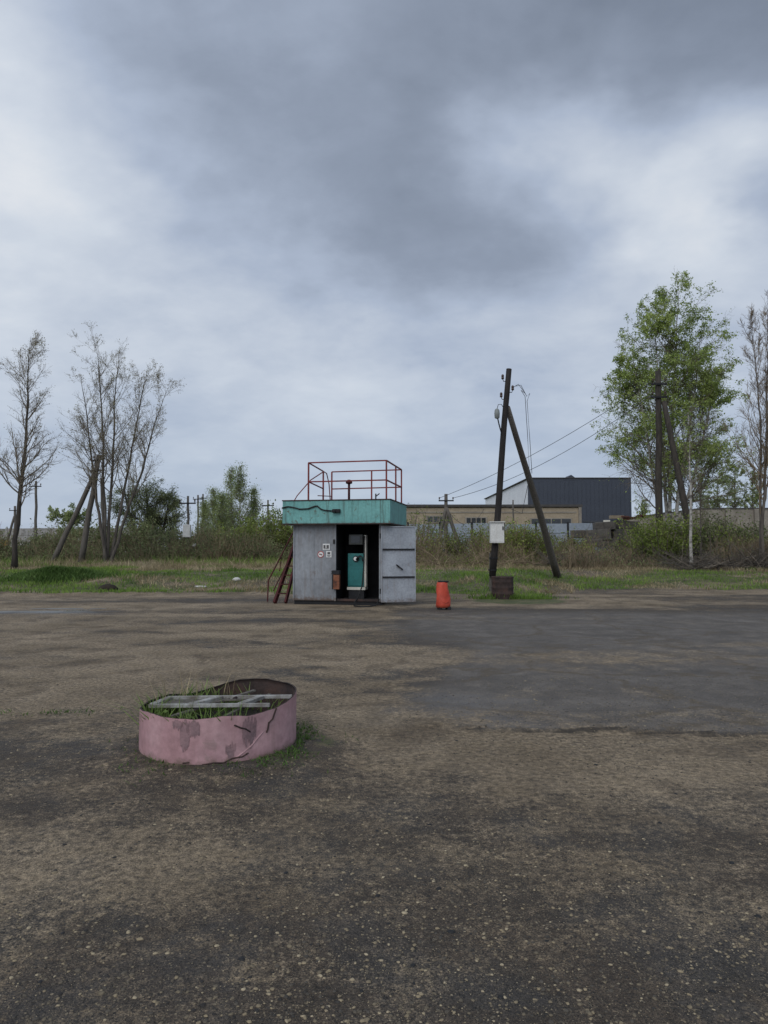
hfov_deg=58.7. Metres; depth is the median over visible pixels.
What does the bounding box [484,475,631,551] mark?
warehouse
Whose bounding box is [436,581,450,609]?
litter bin
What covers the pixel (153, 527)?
bush
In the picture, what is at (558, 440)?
power line
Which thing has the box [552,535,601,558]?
bush
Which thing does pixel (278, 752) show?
weeds
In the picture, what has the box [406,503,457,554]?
bush
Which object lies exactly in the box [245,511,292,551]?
bush
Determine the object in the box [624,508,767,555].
beige wall
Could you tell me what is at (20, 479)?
bare tree
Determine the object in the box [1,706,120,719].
weeds
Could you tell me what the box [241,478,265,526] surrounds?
birch
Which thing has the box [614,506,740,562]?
bush
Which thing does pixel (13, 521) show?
power pole
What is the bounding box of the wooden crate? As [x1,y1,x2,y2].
[491,576,513,598]
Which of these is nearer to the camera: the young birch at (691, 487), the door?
the door
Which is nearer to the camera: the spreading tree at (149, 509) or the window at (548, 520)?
the spreading tree at (149, 509)
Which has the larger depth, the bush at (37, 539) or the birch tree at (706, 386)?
the bush at (37, 539)
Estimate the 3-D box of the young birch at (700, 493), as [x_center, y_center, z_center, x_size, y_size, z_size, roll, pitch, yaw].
[16.140,0.227,35.030,1.427,5.334,0.929,1,-3,-12]
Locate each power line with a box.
[440,381,652,497]
[454,394,652,497]
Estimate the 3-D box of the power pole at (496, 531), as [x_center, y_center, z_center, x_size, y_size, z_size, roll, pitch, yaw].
[5.962,-0.726,26.229,1.345,8.323,7.515,-2,-3,33]
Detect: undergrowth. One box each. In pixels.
[0,517,292,563]
[411,513,767,565]
[543,528,767,569]
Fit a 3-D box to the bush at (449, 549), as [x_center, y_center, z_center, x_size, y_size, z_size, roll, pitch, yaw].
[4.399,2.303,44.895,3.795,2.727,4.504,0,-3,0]
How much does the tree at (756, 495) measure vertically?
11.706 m
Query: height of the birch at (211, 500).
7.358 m
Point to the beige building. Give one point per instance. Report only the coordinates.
(556, 513)
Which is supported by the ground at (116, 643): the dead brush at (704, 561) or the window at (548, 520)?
the dead brush at (704, 561)
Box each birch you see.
[195,496,211,534]
[200,484,219,531]
[205,486,235,536]
[212,465,243,531]
[225,460,255,526]
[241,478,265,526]
[676,406,704,569]
[692,466,713,556]
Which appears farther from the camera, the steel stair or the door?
the steel stair
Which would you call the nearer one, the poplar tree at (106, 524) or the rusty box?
the rusty box
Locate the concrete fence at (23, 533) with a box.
[0,528,156,554]
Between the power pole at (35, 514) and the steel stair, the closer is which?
the steel stair
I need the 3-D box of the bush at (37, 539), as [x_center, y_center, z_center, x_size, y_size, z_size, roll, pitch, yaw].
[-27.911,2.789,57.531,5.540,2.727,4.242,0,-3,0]
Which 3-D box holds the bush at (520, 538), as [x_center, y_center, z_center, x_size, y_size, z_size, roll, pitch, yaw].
[8.280,1.761,41.531,6.249,3.065,4.853,1,-3,-25]
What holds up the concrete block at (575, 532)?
on the concrete block at (603, 541)
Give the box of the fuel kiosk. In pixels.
[282,460,415,604]
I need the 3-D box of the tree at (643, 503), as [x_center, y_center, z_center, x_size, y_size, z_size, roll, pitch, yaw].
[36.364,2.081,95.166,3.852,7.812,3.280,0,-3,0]
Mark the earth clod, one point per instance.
(108, 586)
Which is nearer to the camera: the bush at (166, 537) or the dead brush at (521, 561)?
the dead brush at (521, 561)
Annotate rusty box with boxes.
[331,570,340,588]
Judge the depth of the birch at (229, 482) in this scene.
63.98 m
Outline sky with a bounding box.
[0,0,767,537]
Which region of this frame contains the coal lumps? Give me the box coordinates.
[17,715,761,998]
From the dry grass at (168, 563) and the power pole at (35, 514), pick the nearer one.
the dry grass at (168, 563)
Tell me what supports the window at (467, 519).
in the beige building
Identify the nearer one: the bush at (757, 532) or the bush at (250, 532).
the bush at (757, 532)
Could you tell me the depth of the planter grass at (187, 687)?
5.84 m
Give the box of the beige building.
[406,504,582,525]
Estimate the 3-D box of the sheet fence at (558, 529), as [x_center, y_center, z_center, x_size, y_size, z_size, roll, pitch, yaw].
[9.415,2.337,53.951,15.178,3.057,0.160,0,-3,0]
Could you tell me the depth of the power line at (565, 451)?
42.27 m
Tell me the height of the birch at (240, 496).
9.057 m
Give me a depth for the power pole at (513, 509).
60.05 m
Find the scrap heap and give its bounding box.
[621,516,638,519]
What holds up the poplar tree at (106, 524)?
on the ground at (116, 643)
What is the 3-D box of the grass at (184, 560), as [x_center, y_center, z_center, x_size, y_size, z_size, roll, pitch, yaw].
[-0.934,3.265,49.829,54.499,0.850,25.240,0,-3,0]
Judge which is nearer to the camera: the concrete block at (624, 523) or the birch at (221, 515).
the concrete block at (624, 523)
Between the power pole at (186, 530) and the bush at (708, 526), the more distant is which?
the power pole at (186, 530)
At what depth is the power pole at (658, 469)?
37.98 m
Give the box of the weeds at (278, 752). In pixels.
[103,718,367,784]
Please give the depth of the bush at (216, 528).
53.45 m
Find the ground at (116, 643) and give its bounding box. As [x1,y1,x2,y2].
[0,557,767,1023]
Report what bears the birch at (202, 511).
on the ground at (116, 643)
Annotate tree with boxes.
[0,330,65,568]
[46,502,93,540]
[49,320,184,563]
[96,477,191,546]
[591,265,759,536]
[634,499,650,514]
[688,473,711,507]
[699,472,737,507]
[718,292,767,569]
[720,460,746,507]
[735,469,762,507]
[742,344,767,478]
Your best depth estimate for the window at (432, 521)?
81.94 m
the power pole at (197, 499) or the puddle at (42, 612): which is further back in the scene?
the power pole at (197, 499)
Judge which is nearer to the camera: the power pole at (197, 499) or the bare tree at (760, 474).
the bare tree at (760, 474)
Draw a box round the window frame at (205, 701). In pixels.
[149,689,291,716]
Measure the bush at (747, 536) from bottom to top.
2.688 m
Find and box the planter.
[139,678,296,764]
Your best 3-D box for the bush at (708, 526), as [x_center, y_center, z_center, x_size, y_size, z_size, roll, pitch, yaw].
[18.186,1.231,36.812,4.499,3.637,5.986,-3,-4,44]
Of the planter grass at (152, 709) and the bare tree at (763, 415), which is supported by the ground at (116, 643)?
the bare tree at (763, 415)
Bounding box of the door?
[380,526,415,601]
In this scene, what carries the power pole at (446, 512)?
on the ground at (116, 643)
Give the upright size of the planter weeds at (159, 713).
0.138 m
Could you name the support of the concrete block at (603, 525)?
on the concrete block at (599, 532)
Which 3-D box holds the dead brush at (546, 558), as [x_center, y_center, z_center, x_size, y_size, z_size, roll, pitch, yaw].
[11.298,2.296,36.513,7.862,2.375,5.829,0,-3,0]
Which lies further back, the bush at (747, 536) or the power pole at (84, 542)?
the power pole at (84, 542)
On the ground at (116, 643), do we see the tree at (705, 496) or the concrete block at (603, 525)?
the tree at (705, 496)
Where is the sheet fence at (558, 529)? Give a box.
[407,522,598,555]
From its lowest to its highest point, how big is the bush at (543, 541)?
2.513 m
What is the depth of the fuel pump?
19.16 m
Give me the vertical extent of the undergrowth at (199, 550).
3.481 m
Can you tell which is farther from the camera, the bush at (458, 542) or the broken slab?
the broken slab
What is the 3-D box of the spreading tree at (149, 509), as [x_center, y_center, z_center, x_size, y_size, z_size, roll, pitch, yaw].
[-19.469,0.394,55.917,8.654,7.269,5.672,0,-3,0]
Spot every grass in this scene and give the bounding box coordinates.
[0,553,589,566]
[0,556,689,567]
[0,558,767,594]
[0,558,767,598]
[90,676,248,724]
[148,664,237,712]
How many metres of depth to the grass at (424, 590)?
27.41 m
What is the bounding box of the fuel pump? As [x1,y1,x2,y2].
[347,534,379,606]
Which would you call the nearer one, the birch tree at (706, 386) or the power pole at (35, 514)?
the birch tree at (706, 386)
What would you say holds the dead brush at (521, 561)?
on the ground at (116, 643)
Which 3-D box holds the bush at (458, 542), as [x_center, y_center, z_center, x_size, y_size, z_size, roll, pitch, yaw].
[5.559,2.009,44.107,5.492,2.857,4.093,1,-3,-15]
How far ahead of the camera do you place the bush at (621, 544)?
39.01 m
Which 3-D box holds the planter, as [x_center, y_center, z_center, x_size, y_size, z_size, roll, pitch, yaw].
[-1.335,1.692,5.532,1.230,0.467,1.226,0,-3,0]
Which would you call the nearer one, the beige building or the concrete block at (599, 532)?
the concrete block at (599, 532)
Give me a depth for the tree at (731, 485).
96.33 m
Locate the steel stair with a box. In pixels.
[267,532,292,603]
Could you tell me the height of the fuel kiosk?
3.992 m
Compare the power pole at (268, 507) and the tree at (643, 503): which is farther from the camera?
the tree at (643, 503)
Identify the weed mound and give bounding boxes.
[0,565,125,586]
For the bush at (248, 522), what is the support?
on the ground at (116, 643)
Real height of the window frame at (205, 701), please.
0.086 m
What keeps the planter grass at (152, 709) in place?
in the planter
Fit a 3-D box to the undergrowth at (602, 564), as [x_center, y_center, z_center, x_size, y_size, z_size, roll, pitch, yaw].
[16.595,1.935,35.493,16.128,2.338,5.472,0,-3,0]
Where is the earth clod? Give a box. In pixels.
[98,584,117,589]
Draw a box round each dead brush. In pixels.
[416,535,565,567]
[530,535,668,566]
[646,531,767,570]
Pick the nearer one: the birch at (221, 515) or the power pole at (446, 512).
the power pole at (446, 512)
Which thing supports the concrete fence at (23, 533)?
on the ground at (116, 643)
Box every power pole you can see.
[6,506,15,541]
[29,481,40,538]
[50,455,103,563]
[179,496,195,558]
[193,495,201,529]
[261,500,273,519]
[438,494,457,554]
[488,368,560,590]
[512,500,513,523]
[651,368,698,557]
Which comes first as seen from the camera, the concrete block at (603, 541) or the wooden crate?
the wooden crate
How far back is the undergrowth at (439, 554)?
39.64 m
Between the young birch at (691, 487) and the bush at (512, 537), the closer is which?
the young birch at (691, 487)
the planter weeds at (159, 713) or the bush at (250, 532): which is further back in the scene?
the bush at (250, 532)
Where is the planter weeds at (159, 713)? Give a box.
[148,708,226,718]
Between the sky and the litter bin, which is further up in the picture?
the sky
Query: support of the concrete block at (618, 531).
on the concrete block
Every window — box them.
[426,515,451,522]
[465,517,486,523]
[530,518,571,523]
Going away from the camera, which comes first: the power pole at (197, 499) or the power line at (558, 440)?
the power line at (558, 440)
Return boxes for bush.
[27,529,79,556]
[89,511,169,555]
[129,521,207,558]
[184,520,241,557]
[208,499,292,551]
[211,525,269,559]
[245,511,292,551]
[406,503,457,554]
[426,529,473,558]
[432,523,506,560]
[466,516,568,563]
[480,523,533,559]
[522,526,582,559]
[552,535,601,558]
[603,540,648,559]
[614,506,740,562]
[670,502,766,559]
[694,522,767,557]
[713,521,767,552]
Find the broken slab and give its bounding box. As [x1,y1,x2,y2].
[609,515,623,518]
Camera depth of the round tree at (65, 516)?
79.72 m
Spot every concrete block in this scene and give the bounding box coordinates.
[570,530,585,537]
[581,538,618,547]
[585,529,610,539]
[592,521,615,529]
[611,529,633,540]
[615,521,639,529]
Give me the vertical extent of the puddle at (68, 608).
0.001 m
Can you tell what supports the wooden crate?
on the ground at (116, 643)
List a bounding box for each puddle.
[0,611,90,612]
[31,608,120,608]

